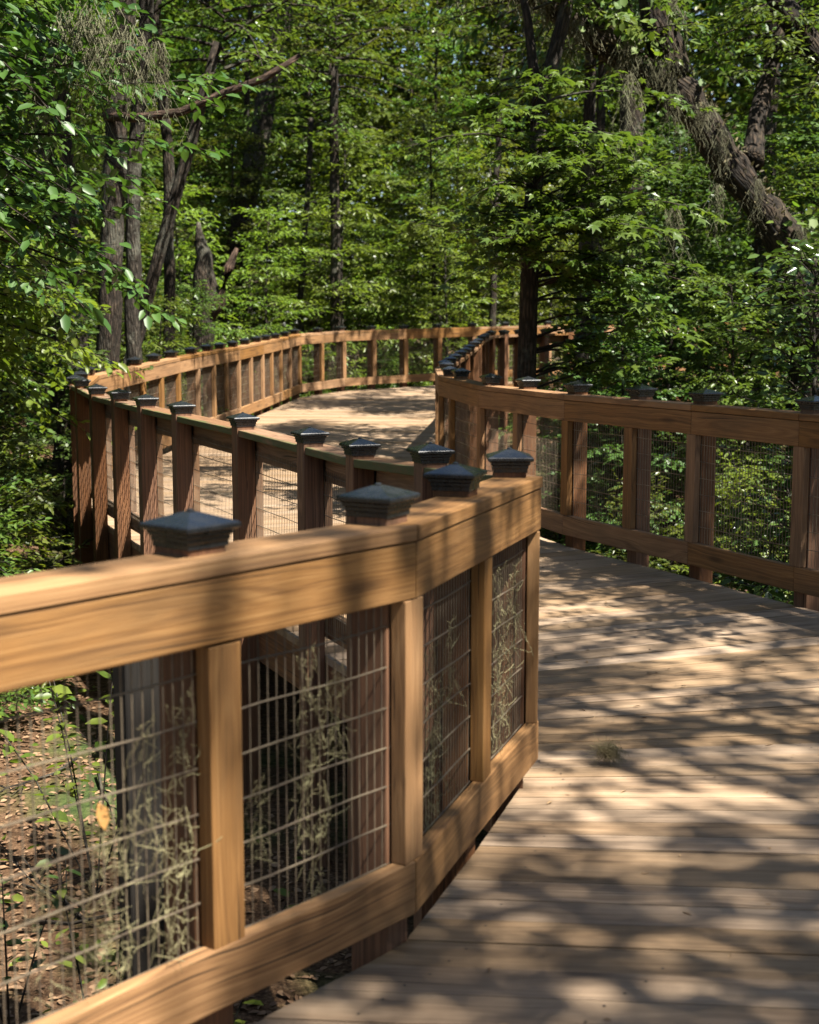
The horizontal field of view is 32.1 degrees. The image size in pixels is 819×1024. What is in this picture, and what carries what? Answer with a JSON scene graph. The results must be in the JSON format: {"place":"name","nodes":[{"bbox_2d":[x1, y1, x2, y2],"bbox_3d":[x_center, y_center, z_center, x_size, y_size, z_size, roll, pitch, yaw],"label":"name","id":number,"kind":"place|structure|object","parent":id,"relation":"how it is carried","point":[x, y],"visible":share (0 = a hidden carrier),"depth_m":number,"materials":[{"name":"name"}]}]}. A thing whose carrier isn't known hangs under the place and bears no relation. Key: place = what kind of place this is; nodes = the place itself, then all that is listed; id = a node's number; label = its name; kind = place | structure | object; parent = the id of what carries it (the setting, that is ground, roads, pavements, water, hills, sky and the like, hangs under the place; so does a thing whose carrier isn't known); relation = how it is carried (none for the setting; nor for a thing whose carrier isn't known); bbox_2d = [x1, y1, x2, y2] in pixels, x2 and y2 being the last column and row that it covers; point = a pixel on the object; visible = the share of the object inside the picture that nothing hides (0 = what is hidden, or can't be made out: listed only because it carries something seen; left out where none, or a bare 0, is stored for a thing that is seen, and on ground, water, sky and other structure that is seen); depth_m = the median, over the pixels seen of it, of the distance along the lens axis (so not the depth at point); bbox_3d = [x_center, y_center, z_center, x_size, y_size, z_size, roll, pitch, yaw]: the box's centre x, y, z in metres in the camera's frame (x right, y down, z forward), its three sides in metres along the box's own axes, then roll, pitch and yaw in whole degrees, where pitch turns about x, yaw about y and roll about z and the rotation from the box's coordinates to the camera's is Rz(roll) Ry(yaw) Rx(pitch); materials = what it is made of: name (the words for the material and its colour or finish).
{"place":"outdoors","nodes":[
{"label":"outdoors","id":0,"kind":"place"},
{"bbox_2d":[0,335,785,1023],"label":"ground","id":1,"kind":"structure","parent":0,"point":[298,985],"depth_m":7.76,"materials":[{"name":"soil"}]},
{"bbox_2d":[0,869,80,1023],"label":"sprig","id":2,"kind":"object","parent":1,"relation":"on","point":[55,903],"visible":0.77,"depth_m":5.47,"materials":[{"name":"green plant"}]},
{"bbox_2d":[0,478,84,721],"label":"bush","id":3,"kind":"object","parent":1,"relation":"on","point":[5,517],"visible":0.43,"depth_m":9.38,"materials":[{"name":"green plant"}]},
{"bbox_2d":[0,394,92,575],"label":"bush","id":4,"kind":"object","parent":1,"relation":"on","point":[6,462],"visible":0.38,"depth_m":12.00,"materials":[{"name":"green plant"}]},
{"bbox_2d":[0,454,97,700],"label":"bush","id":5,"kind":"object","parent":1,"relation":"on","point":[25,535],"visible":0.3,"depth_m":10.66,"materials":[{"name":"green plant"}]},
{"bbox_2d":[0,24,98,492],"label":"understory tree","id":6,"kind":"object","parent":1,"relation":"on","point":[26,357],"visible":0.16,"depth_m":17.28,"materials":[{"name":"green plant"}]},
{"bbox_2d":[0,40,99,513],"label":"understory tree","id":7,"kind":"object","parent":1,"relation":"on","point":[82,223],"visible":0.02,"depth_m":20.23,"materials":[{"name":"green plant"}]},
{"bbox_2d":[0,0,108,443],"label":"overhanging tree","id":8,"kind":"object","parent":1,"relation":"on","point":[34,383],"visible":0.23,"depth_m":14.35,"materials":[{"name":"green plant"}]},
{"bbox_2d":[0,671,116,899],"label":"sprig","id":9,"kind":"object","parent":1,"relation":"on","point":[58,689],"visible":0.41,"depth_m":6.98,"materials":[{"name":"green plant"}]},
{"bbox_2d":[0,201,144,469],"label":"overhanging tree","id":10,"kind":"object","parent":1,"relation":"on","point":[45,311],"visible":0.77,"depth_m":11.21,"materials":[{"name":"green plant"}]},
{"bbox_2d":[0,250,156,566],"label":"understory tree","id":11,"kind":"object","parent":1,"relation":"on","point":[61,474],"visible":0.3,"depth_m":15.20,"materials":[{"name":"green plant"}]},
{"bbox_2d":[36,846,123,998],"bbox_3d":[-1.058,1.656,5.063,0.438,0.926,0.356,6,9,37],"label":"sprig","id":12,"kind":"object","parent":1,"relation":"on","point":[65,851],"visible":0.31,"depth_m":5.02,"materials":[{"name":"green plant"}]},
{"bbox_2d":[0,0,192,410],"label":"forest tree","id":13,"kind":"object","parent":1,"relation":"on","point":[144,217],"visible":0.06,"depth_m":28.31,"materials":[{"name":"green plant"}]},
{"bbox_2d":[20,110,192,421],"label":"understory tree","id":14,"kind":"object","parent":1,"relation":"on","point":[145,261],"visible":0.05,"depth_m":32.86,"materials":[{"name":"green plant"}]},
{"bbox_2d":[1,20,223,451],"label":"understory tree","id":15,"kind":"object","parent":1,"relation":"on","point":[91,223],"visible":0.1,"depth_m":22.93,"materials":[{"name":"green plant"}]},
{"bbox_2d":[0,0,259,336],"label":"overhanging tree","id":16,"kind":"object","parent":1,"relation":"on","point":[14,12],"visible":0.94,"depth_m":9.59,"materials":[{"name":"green plant"}]},
{"bbox_2d":[13,87,71,200],"bbox_3d":[-2.444,-2.495,9.629,0.415,0.771,0.412,1,8,5],"label":"spanish moss","id":17,"kind":"object","parent":16,"relation":"hanging from","point":[35,99],"visible":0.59,"depth_m":9.53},
{"bbox_2d":[25,11,134,142],"bbox_3d":[-2.200,-2.871,9.416,0.658,0.870,0.576,-4,8,-26],"label":"spanish moss","id":18,"kind":"object","parent":16,"relation":"hanging from","point":[79,49],"visible":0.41,"depth_m":9.36,"materials":[{"name":"plant"}]},
{"bbox_2d":[46,0,140,96],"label":"spanish moss","id":19,"kind":"object","parent":16,"relation":"hanging from","point":[88,24],"visible":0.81,"depth_m":9.10,"materials":[{"name":"plant"}]},
{"bbox_2d":[76,18,165,130],"bbox_3d":[-1.853,-2.807,9.119,0.506,0.669,0.443,-7,10,-41],"label":"spanish moss","id":20,"kind":"object","parent":16,"relation":"hanging from","point":[137,42],"visible":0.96,"depth_m":9.07,"materials":[{"name":"plant"}]},
{"bbox_2d":[133,37,190,147],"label":"spanish moss","id":21,"kind":"object","parent":16,"relation":"hanging from","point":[159,56],"visible":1,"depth_m":9.02,"materials":[{"name":"plant"}]},
{"bbox_2d":[124,0,153,399],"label":"tree","id":22,"kind":"object","parent":1,"relation":"on","point":[132,332],"visible":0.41,"depth_m":16.71,"materials":[{"name":"grey plant"}]},
{"bbox_2d":[113,657,165,981],"bbox_3d":[-0.860,1.216,4.952,0.270,2.029,0.270,-3,8,-20],"label":"timber post","id":23,"kind":"object","parent":1,"relation":"on","point":[138,771],"visible":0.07,"depth_m":4.79,"materials":[{"name":"brown wood"}]},
{"bbox_2d":[39,0,267,351],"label":"forest tree","id":24,"kind":"object","parent":1,"relation":"on","point":[183,70],"visible":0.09,"depth_m":34.40,"materials":[{"name":"green plant"}]},
{"bbox_2d":[120,295,230,451],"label":"sapling","id":25,"kind":"object","parent":1,"relation":"on","point":[177,341],"visible":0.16,"depth_m":18.85,"materials":[{"name":"green plant"}]},
{"bbox_2d":[0,669,351,1023],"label":"leaf litter","id":26,"kind":"object","parent":1,"relation":"on","point":[99,957],"visible":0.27,"depth_m":7.37,"materials":[{"name":"plant"}]},
{"bbox_2d":[27,0,327,536],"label":"tree","id":27,"kind":"object","parent":1,"relation":"on","point":[68,158],"visible":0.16,"depth_m":17.96,"materials":[{"name":"brown plant"}]},
{"bbox_2d":[91,0,279,323],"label":"forest tree","id":28,"kind":"object","parent":1,"relation":"on","point":[185,20],"visible":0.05,"depth_m":43.51,"materials":[{"name":"green plant"}]},
{"bbox_2d":[120,176,259,393],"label":"sapling","id":29,"kind":"object","parent":1,"relation":"on","point":[185,264],"visible":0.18,"depth_m":26.79,"materials":[{"name":"green plant"}]},
{"bbox_2d":[95,0,301,392],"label":"tree","id":30,"kind":"object","parent":1,"relation":"on","point":[106,339],"visible":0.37,"depth_m":16.26,"materials":[{"name":"brown plant"}]},
{"bbox_2d":[142,279,256,406],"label":"understory tree","id":31,"kind":"object","parent":1,"relation":"on","point":[201,310],"visible":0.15,"depth_m":20.71,"materials":[{"name":"green plant"}]},
{"bbox_2d":[92,0,314,351],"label":"forest tree","id":32,"kind":"object","parent":1,"relation":"on","point":[203,52],"visible":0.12,"depth_m":39.43,"materials":[{"name":"green plant"}]},
{"bbox_2d":[185,222,238,411],"bbox_3d":[-3.279,-2.314,21.831,1.069,4.227,0.877,5,9,34],"label":"snag","id":33,"kind":"object","parent":1,"relation":"on","point":[203,268],"visible":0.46,"depth_m":21.71,"materials":[{"name":"brown plant"}]},
{"bbox_2d":[67,0,369,389],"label":"tree","id":34,"kind":"object","parent":1,"relation":"on","point":[211,61],"visible":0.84,"depth_m":17.51,"materials":[{"name":"green plant"}]},
{"bbox_2d":[120,126,327,414],"bbox_3d":[-3.941,-5.017,31.848,4.332,6.962,5.624,5,9,35],"label":"understory tree","id":35,"kind":"object","parent":1,"relation":"on","point":[243,147],"visible":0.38,"depth_m":31.70,"materials":[{"name":"green plant"}]},
{"bbox_2d":[93,0,400,364],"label":"forest tree","id":36,"kind":"object","parent":1,"relation":"on","point":[218,127],"visible":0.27,"depth_m":35.46,"materials":[{"name":"green plant"}]},
{"bbox_2d":[152,0,356,448],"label":"tree","id":37,"kind":"object","parent":1,"relation":"on","point":[169,259],"visible":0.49,"depth_m":19.82,"materials":[{"name":"brown plant"}]},
{"bbox_2d":[214,204,348,408],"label":"sapling","id":38,"kind":"object","parent":1,"relation":"on","point":[244,272],"visible":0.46,"depth_m":28.86,"materials":[{"name":"green plant"}]},
{"bbox_2d":[205,0,375,342],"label":"tree","id":39,"kind":"object","parent":1,"relation":"on","point":[264,122],"visible":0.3,"depth_m":32.34,"materials":[{"name":"grey plant"}]},
{"bbox_2d":[255,203,388,397],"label":"sapling","id":40,"kind":"object","parent":1,"relation":"on","point":[290,282],"visible":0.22,"depth_m":33.76,"materials":[{"name":"green plant"}]},
{"bbox_2d":[229,0,415,394],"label":"tree","id":41,"kind":"object","parent":1,"relation":"on","point":[309,145],"visible":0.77,"depth_m":31.22,"materials":[{"name":"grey plant"}]},
{"bbox_2d":[212,0,440,391],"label":"forest tree","id":42,"kind":"object","parent":1,"relation":"on","point":[297,152],"visible":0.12,"depth_m":43.90,"materials":[{"name":"green plant"}]},
{"bbox_2d":[253,1,399,328],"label":"forest tree","id":43,"kind":"object","parent":1,"relation":"on","point":[262,201],"visible":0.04,"depth_m":47.79,"materials":[{"name":"green plant"}]},
{"bbox_2d":[218,0,441,328],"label":"forest tree","id":44,"kind":"object","parent":1,"relation":"on","point":[364,110],"visible":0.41,"depth_m":37.72,"materials":[{"name":"green plant"}]},
{"bbox_2d":[252,130,442,393],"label":"sapling","id":45,"kind":"object","parent":1,"relation":"on","point":[357,206],"visible":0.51,"depth_m":30.97,"materials":[{"name":"green plant"}]},
{"bbox_2d":[267,0,443,367],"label":"forest tree","id":46,"kind":"object","parent":1,"relation":"on","point":[398,88],"visible":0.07,"depth_m":48.37,"materials":[{"name":"green plant"}]},
{"bbox_2d":[228,0,485,391],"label":"tree","id":47,"kind":"object","parent":1,"relation":"on","point":[335,276],"visible":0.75,"depth_m":30.45,"materials":[{"name":"green plant"}]},
{"bbox_2d":[311,221,432,393],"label":"sapling","id":48,"kind":"object","parent":1,"relation":"on","point":[390,279],"visible":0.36,"depth_m":31.57,"materials":[{"name":"green plant"}]},
{"bbox_2d":[0,424,766,1013],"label":"ground cover","id":49,"kind":"object","parent":1,"relation":"on","point":[20,898],"visible":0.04,"depth_m":7.14,"materials":[{"name":"green plant"}]},
{"bbox_2d":[305,101,519,415],"bbox_3d":[0.566,-5.437,32.515,6.040,7.478,4.653,-4,9,-30],"label":"understory tree","id":50,"kind":"object","parent":1,"relation":"on","point":[420,172],"visible":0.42,"depth_m":31.92,"materials":[{"name":"green plant"}]},
{"bbox_2d":[12,0,818,378],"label":"wood","id":51,"kind":"object","parent":1,"relation":"on","point":[494,70],"visible":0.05,"depth_m":47.90,"materials":[{"name":"green plant"}]},
{"bbox_2d":[312,0,519,382],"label":"forest tree","id":52,"kind":"object","parent":1,"relation":"on","point":[387,119],"visible":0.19,"depth_m":44.03,"materials":[{"name":"green plant"}]},
{"bbox_2d":[322,0,529,359],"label":"forest tree","id":53,"kind":"object","parent":1,"relation":"on","point":[433,78],"visible":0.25,"depth_m":38.08,"materials":[{"name":"green plant"}]},
{"bbox_2d":[371,202,511,431],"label":"sapling","id":54,"kind":"object","parent":1,"relation":"on","point":[443,309],"visible":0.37,"depth_m":30.46,"materials":[{"name":"green plant"}]},
{"bbox_2d":[360,113,548,418],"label":"sapling","id":55,"kind":"object","parent":1,"relation":"on","point":[444,162],"visible":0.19,"depth_m":34.17,"materials":[{"name":"green plant"}]},
{"bbox_2d":[92,377,818,1023],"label":"boardwalk","id":56,"kind":"structure","parent":1,"relation":"on","point":[700,775],"depth_m":4.52,"materials":[{"name":"brown wood"}]},
{"bbox_2d":[72,328,301,562],"bbox_3d":[-2.566,-0.932,18.586,0.417,2.879,11.550,1,8,5],"label":"railing","id":57,"kind":"object","parent":56,"relation":"on","point":[266,358],"visible":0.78,"depth_m":19.00,"materials":[{"name":"brown wood"}]},
{"bbox_2d":[0,447,542,1023],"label":"railing","id":58,"kind":"object","parent":56,"relation":"on","point":[194,597],"visible":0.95,"depth_m":3.20,"materials":[{"name":"brown wood"}]},
{"bbox_2d":[67,793,143,1000],"bbox_3d":[-0.594,0.791,2.849,0.084,0.499,0.186,6,10,39],"label":"moss tangle","id":59,"kind":"object","parent":58,"relation":"attached to","point":[98,849],"visible":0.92,"depth_m":2.82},
{"bbox_2d":[89,812,164,988],"bbox_3d":[-0.563,0.836,2.892,0.084,0.499,0.186,6,10,39],"label":"moss tangle","id":60,"kind":"object","parent":58,"relation":"attached to","point":[130,818],"visible":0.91,"depth_m":2.86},
{"bbox_2d":[109,713,174,871],"bbox_3d":[-0.527,0.576,2.883,0.095,0.341,0.161,6,10,39],"label":"moss tangle","id":61,"kind":"object","parent":58,"relation":"attached to","point":[148,801],"visible":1,"depth_m":2.88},
{"bbox_2d":[125,829,191,970],"bbox_3d":[-0.501,0.820,2.948,0.095,0.341,0.161,6,10,39],"label":"moss tangle","id":62,"kind":"object","parent":58,"relation":"attached to","point":[165,903],"visible":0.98,"depth_m":2.94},
{"bbox_2d":[147,685,221,962],"bbox_3d":[-0.456,0.652,2.998,0.103,0.610,0.228,6,10,39],"label":"moss tangle","id":63,"kind":"object","parent":58,"relation":"attached to","point":[177,747],"visible":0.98,"depth_m":2.96,"materials":[{"name":"plant"}]},
{"bbox_2d":[280,642,338,852],"bbox_3d":[-0.220,0.535,3.269,0.084,0.499,0.186,6,10,39],"label":"moss tangle","id":64,"kind":"object","parent":58,"relation":"attached to","point":[305,784],"visible":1,"depth_m":3.24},
{"bbox_2d":[288,681,353,899],"bbox_3d":[-0.190,0.654,3.320,0.094,0.554,0.207,6,10,39],"label":"moss tangle","id":65,"kind":"object","parent":58,"relation":"attached to","point":[323,816],"visible":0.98,"depth_m":3.29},
{"bbox_2d":[67,374,540,929],"bbox_3d":[-1.282,0.548,8.970,0.324,2.548,8.840,-3,8,-23],"label":"railing","id":66,"kind":"object","parent":56,"relation":"on","point":[107,478],"visible":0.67,"depth_m":8.23,"materials":[{"name":"brown wood"}]},
{"bbox_2d":[435,330,496,466],"bbox_3d":[0.785,-0.969,18.681,0.316,2.780,10.956,1,8,5],"label":"railing","id":67,"kind":"object","parent":56,"relation":"on","point":[476,357],"visible":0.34,"depth_m":18.59,"materials":[{"name":"brown wood"}]},
{"bbox_2d":[300,321,777,446],"bbox_3d":[3.330,-2.428,28.210,13.342,2.894,1.196,-5,9,-33],"label":"railing","id":68,"kind":"object","parent":56,"relation":"on","point":[318,338],"visible":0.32,"depth_m":25.93,"materials":[{"name":"brown wood"}]},
{"bbox_2d":[438,365,818,610],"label":"railing","id":69,"kind":"object","parent":56,"relation":"on","point":[703,420],"visible":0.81,"depth_m":9.05,"materials":[{"name":"brown wood"}]},
{"bbox_2d":[495,325,787,468],"bbox_3d":[4.767,-2.128,26.541,8.655,2.832,0.567,-5,9,-34],"label":"railing","id":70,"kind":"object","parent":56,"relation":"on","point":[504,339],"visible":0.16,"depth_m":24.50,"materials":[{"name":"brown wood"}]},
{"bbox_2d":[407,134,575,419],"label":"sapling","id":71,"kind":"object","parent":1,"relation":"on","point":[482,179],"visible":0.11,"depth_m":33.82,"materials":[{"name":"green plant"}]},
{"bbox_2d":[413,187,571,417],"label":"sapling","id":72,"kind":"object","parent":1,"relation":"on","point":[508,316],"visible":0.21,"depth_m":32.01,"materials":[{"name":"green plant"}]},
{"bbox_2d":[410,0,583,363],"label":"tree","id":73,"kind":"object","parent":1,"relation":"on","point":[493,294],"visible":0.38,"depth_m":30.74,"materials":[{"name":"green plant"}]},
{"bbox_2d":[195,0,818,560],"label":"oak tree","id":74,"kind":"object","parent":1,"relation":"on","point":[799,32],"visible":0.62,"depth_m":13.60,"materials":[{"name":"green plant"}]},
{"bbox_2d":[597,69,648,165],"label":"spanish moss","id":75,"kind":"object","parent":74,"relation":"hanging from","point":[629,87],"visible":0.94,"depth_m":11.26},
{"bbox_2d":[438,0,610,324],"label":"forest tree","id":76,"kind":"object","parent":1,"relation":"on","point":[520,94],"visible":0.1,"depth_m":44.98,"materials":[{"name":"green plant"}]},
{"bbox_2d":[440,7,618,314],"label":"forest tree","id":77,"kind":"object","parent":1,"relation":"on","point":[511,63],"visible":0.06,"depth_m":47.29,"materials":[{"name":"green plant"}]},
{"bbox_2d":[426,0,644,385],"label":"tree","id":78,"kind":"object","parent":1,"relation":"on","point":[638,115],"visible":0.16,"depth_m":23.35,"materials":[{"name":"brown plant"}]},
{"bbox_2d":[476,175,616,418],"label":"sapling","id":79,"kind":"object","parent":1,"relation":"on","point":[551,307],"visible":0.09,"depth_m":32.42,"materials":[{"name":"green plant"}]},
{"bbox_2d":[380,0,729,391],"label":"slender tree","id":80,"kind":"object","parent":1,"relation":"on","point":[533,223],"visible":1,"depth_m":11.26,"materials":[{"name":"green plant"}]},
{"bbox_2d":[536,432,606,552],"bbox_3d":[1.484,0.056,14.064,1.657,1.676,1.180,1,8,8],"label":"bush","id":81,"kind":"object","parent":1,"relation":"on","point":[556,506],"visible":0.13,"depth_m":14.02,"materials":[{"name":"green plant"}]},
{"bbox_2d":[422,0,755,498],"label":"canopy tree","id":82,"kind":"object","parent":1,"relation":"on","point":[600,114],"visible":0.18,"depth_m":20.44,"materials":[{"name":"green plant"}]},
{"bbox_2d":[480,7,702,324],"bbox_3d":[5.037,-9.618,39.038,6.580,13.422,6.384,-1,8,-10],"label":"forest tree","id":83,"kind":"object","parent":1,"relation":"on","point":[574,116],"visible":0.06,"depth_m":39.14,"materials":[{"name":"green plant"}]},
{"bbox_2d":[416,0,772,552],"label":"canopy tree","id":84,"kind":"object","parent":1,"relation":"on","point":[589,112],"visible":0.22,"depth_m":15.70,"materials":[{"name":"green plant"}]},
{"bbox_2d":[537,269,722,570],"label":"understory tree","id":85,"kind":"object","parent":1,"relation":"on","point":[646,348],"visible":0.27,"depth_m":13.51,"materials":[{"name":"green plant"}]},
{"bbox_2d":[589,469,684,570],"bbox_3d":[2.016,0.409,12.299,1.546,1.564,1.102,-3,8,-21],"label":"bush","id":86,"kind":"object","parent":1,"relation":"on","point":[624,558],"visible":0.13,"depth_m":12.26,"materials":[{"name":"green plant"}]},
{"bbox_2d":[498,130,783,497],"bbox_3d":[3.040,-2.521,19.971,4.375,5.416,3.370,-4,8,-25],"label":"understory tree","id":87,"kind":"object","parent":1,"relation":"on","point":[549,378],"visible":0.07,"depth_m":19.60,"materials":[{"name":"green plant"}]},
{"bbox_2d":[560,0,729,313],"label":"forest tree","id":88,"kind":"object","parent":1,"relation":"on","point":[659,118],"visible":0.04,"depth_m":44.80,"materials":[{"name":"green plant"}]},
{"bbox_2d":[556,121,771,519],"bbox_3d":[3.300,-2.211,17.570,3.182,5.159,3.435,1,8,10],"label":"understory tree","id":89,"kind":"object","parent":1,"relation":"on","point":[698,169],"visible":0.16,"depth_m":17.36,"materials":[{"name":"green plant"}]},
{"bbox_2d":[552,164,788,569],"bbox_3d":[2.671,-1.392,14.917,2.652,4.300,2.862,-2,8,-12],"label":"understory tree","id":90,"kind":"object","parent":1,"relation":"on","point":[667,187],"visible":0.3,"depth_m":14.61,"materials":[{"name":"green plant"}]},
{"bbox_2d":[556,118,797,491],"bbox_3d":[4.346,-2.800,20.678,4.648,5.754,3.580,-3,8,-20],"label":"understory tree","id":91,"kind":"object","parent":1,"relation":"on","point":[740,124],"visible":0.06,"depth_m":20.53,"materials":[{"name":"green plant"}]},
{"bbox_2d":[603,269,804,599],"bbox_3d":[3.022,-0.676,13.964,2.106,3.385,2.734,-3,8,-19],"label":"understory tree","id":92,"kind":"object","parent":1,"relation":"on","point":[730,379],"visible":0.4,"depth_m":13.71,"materials":[{"name":"green plant"}]},
{"bbox_2d":[597,132,818,565],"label":"understory tree","id":93,"kind":"object","parent":1,"relation":"on","point":[768,166],"visible":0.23,"depth_m":15.24,"materials":[{"name":"green plant"}]},
{"bbox_2d":[616,0,812,356],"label":"forest tree","id":94,"kind":"object","parent":1,"relation":"on","point":[734,95],"visible":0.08,"depth_m":43.18,"materials":[{"name":"green plant"}]},
{"bbox_2d":[666,440,789,596],"bbox_3d":[2.921,0.244,12.935,1.599,1.795,1.414,5,9,36],"label":"bush","id":95,"kind":"object","parent":1,"relation":"on","point":[739,492],"visible":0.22,"depth_m":12.85,"materials":[{"name":"green plant"}]},
{"bbox_2d":[648,0,818,314],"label":"forest tree","id":96,"kind":"object","parent":1,"relation":"on","point":[747,62],"visible":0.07,"depth_m":38.17,"materials":[{"name":"green plant"}]},
{"bbox_2d":[660,9,818,490],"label":"understory tree","id":97,"kind":"object","parent":1,"relation":"on","point":[811,197],"visible":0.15,"depth_m":16.04,"materials":[{"name":"green plant"}]},
{"bbox_2d":[662,232,818,604],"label":"glossy shrub","id":98,"kind":"object","parent":1,"relation":"on","point":[777,310],"visible":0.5,"depth_m":9.95,"materials":[{"name":"green plant"}]},
{"bbox_2d":[690,10,818,451],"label":"understory tree","id":99,"kind":"object","parent":1,"relation":"on","point":[807,130],"visible":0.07,"depth_m":18.29,"materials":[{"name":"green plant"}]},
{"bbox_2d":[717,492,793,604],"bbox_3d":[2.741,0.631,10.823,1.546,1.564,1.102,5,9,34],"label":"bush","id":100,"kind":"object","parent":1,"relation":"on","point":[756,536],"visible":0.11,"depth_m":10.72,"materials":[{"name":"green plant"}]},
{"bbox_2d":[740,0,816,512],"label":"tree","id":101,"kind":"object","parent":1,"relation":"on","point":[770,128],"visible":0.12,"depth_m":19.01,"materials":[{"name":"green plant"}]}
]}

